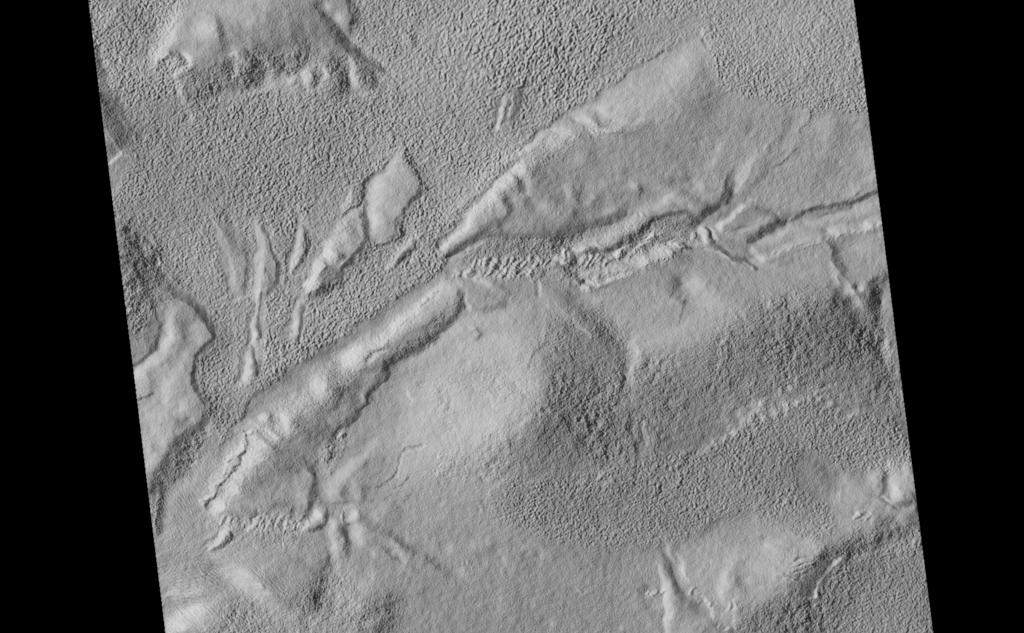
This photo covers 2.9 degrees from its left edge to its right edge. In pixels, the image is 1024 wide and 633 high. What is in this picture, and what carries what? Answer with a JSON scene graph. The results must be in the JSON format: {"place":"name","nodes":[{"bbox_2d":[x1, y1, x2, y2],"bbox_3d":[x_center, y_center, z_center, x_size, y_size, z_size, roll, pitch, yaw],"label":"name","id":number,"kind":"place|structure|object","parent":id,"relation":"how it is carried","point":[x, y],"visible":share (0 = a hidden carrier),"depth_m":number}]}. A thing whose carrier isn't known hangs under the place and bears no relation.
{"place":"outdoors","nodes":[
{"label":"outdoors","id":0,"kind":"place"},
{"bbox_2d":[94,45,135,166],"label":"hill","id":1,"kind":"structure","parent":0,"point":[119,131],"depth_m":39959.59},
{"bbox_2d":[115,222,174,350],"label":"hill","id":2,"kind":"structure","parent":0,"point":[146,279],"depth_m":39975.21},
{"bbox_2d":[133,295,214,493],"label":"hill","id":3,"kind":"structure","parent":0,"point":[172,405],"depth_m":39986.50},
{"bbox_2d":[215,222,250,297],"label":"hill","id":4,"kind":"structure","parent":0,"point":[236,260],"depth_m":39986.43},
{"bbox_2d":[158,542,346,632],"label":"hill","id":5,"kind":"structure","parent":0,"point":[277,587],"depth_m":39984.94},
{"bbox_2d":[249,224,279,340],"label":"hill","id":6,"kind":"structure","parent":0,"point":[266,264],"depth_m":39986.12},
{"bbox_2d":[157,0,384,99],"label":"hill","id":7,"kind":"structure","parent":0,"point":[215,49],"depth_m":39977.90},
{"bbox_2d":[284,302,304,341],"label":"hill","id":8,"kind":"structure","parent":0,"point":[293,330],"depth_m":39993.59},
{"bbox_2d":[289,218,309,275],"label":"hill","id":9,"kind":"structure","parent":0,"point":[298,256],"depth_m":39987.50},
{"bbox_2d":[197,280,463,535],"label":"hill","id":10,"kind":"structure","parent":0,"point":[262,479],"depth_m":39986.95},
{"bbox_2d":[255,411,273,424],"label":"rock outcrop","id":11,"kind":"object","parent":10,"relation":"on","point":[265,418],"visible":1,"depth_m":39990.01},
{"bbox_2d":[302,201,367,294],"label":"hill","id":12,"kind":"structure","parent":0,"point":[343,242],"depth_m":39981.91},
{"bbox_2d":[363,150,424,245],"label":"hill","id":13,"kind":"structure","parent":0,"point":[393,190],"depth_m":39994.48},
{"bbox_2d":[89,0,917,632],"bbox_3d":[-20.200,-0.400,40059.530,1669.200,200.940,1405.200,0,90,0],"label":"ground","id":14,"kind":"structure","parent":0,"point":[465,102],"depth_m":39997.05},
{"bbox_2d":[208,527,234,551],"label":"rock outcrop","id":15,"kind":"object","parent":14,"relation":"on","point":[226,537],"visible":1,"depth_m":39982.14},
{"bbox_2d":[242,341,261,380],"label":"rock outcrop","id":16,"kind":"object","parent":14,"relation":"on","point":[252,367],"visible":1,"depth_m":39991.79},
{"bbox_2d":[301,509,330,531],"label":"rock outcrop","id":17,"kind":"object","parent":14,"relation":"on","point":[319,520],"visible":1,"depth_m":39984.31},
{"bbox_2d":[387,239,419,268],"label":"rock outcrop","id":18,"kind":"object","parent":14,"relation":"on","point":[404,254],"visible":1,"depth_m":39987.27},
{"bbox_2d":[0,0,1023,632],"label":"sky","id":19,"kind":"structure","parent":0,"point":[944,79]},
{"bbox_2d":[434,28,751,257],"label":"hill","id":20,"kind":"structure","parent":0,"point":[673,126],"depth_m":39996.76},
{"bbox_2d":[447,197,754,291],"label":"terrain","id":21,"kind":"structure","parent":0,"point":[673,227],"depth_m":40006.44},
{"bbox_2d":[550,249,575,265],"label":"rock outcrop","id":22,"kind":"object","parent":21,"relation":"on","point":[563,257],"visible":1,"depth_m":40005.61},
{"bbox_2d":[614,247,627,259],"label":"rock outcrop","id":23,"kind":"object","parent":21,"relation":"on","point":[620,253],"visible":1,"depth_m":40012.50},
{"bbox_2d":[648,231,657,238],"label":"rock outcrop","id":24,"kind":"object","parent":21,"relation":"on","point":[651,234],"visible":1,"depth_m":40010.35},
{"bbox_2d":[695,226,717,244],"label":"rock outcrop","id":25,"kind":"object","parent":21,"relation":"on","point":[705,236],"visible":1,"depth_m":40015.56},
{"bbox_2d":[305,193,904,632],"bbox_3d":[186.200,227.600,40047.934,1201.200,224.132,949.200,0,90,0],"label":"terrain","id":26,"kind":"structure","parent":0,"point":[473,403],"depth_m":39990.98},
{"bbox_2d":[338,506,361,524],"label":"rock outcrop","id":27,"kind":"object","parent":26,"relation":"on","point":[349,515],"visible":1,"depth_m":39987.46},
{"bbox_2d":[747,396,764,410],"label":"rock outcrop","id":28,"kind":"object","parent":26,"relation":"on","point":[755,403],"visible":1,"depth_m":40021.12},
{"bbox_2d":[485,398,910,550],"bbox_3d":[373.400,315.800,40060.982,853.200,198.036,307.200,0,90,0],"label":"terrain","id":29,"kind":"structure","parent":0,"point":[658,497],"depth_m":40016.82},
{"bbox_2d":[679,513,824,606],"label":"hill","id":30,"kind":"structure","parent":0,"point":[749,556],"depth_m":40016.81},
{"bbox_2d":[717,201,786,245],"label":"hill","id":31,"kind":"structure","parent":0,"point":[745,224],"depth_m":40015.29},
{"bbox_2d":[727,101,877,220],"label":"hill","id":32,"kind":"structure","parent":0,"point":[790,164],"depth_m":40010.54},
{"bbox_2d":[718,516,932,632],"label":"terrain","id":33,"kind":"structure","parent":0,"point":[871,579],"depth_m":40035.00},
{"bbox_2d":[865,469,882,493],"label":"hill","id":34,"kind":"structure","parent":0,"point":[874,479],"depth_m":40053.50},
{"bbox_2d":[886,461,915,501],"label":"hill","id":35,"kind":"structure","parent":0,"point":[900,485],"depth_m":40050.48}
]}

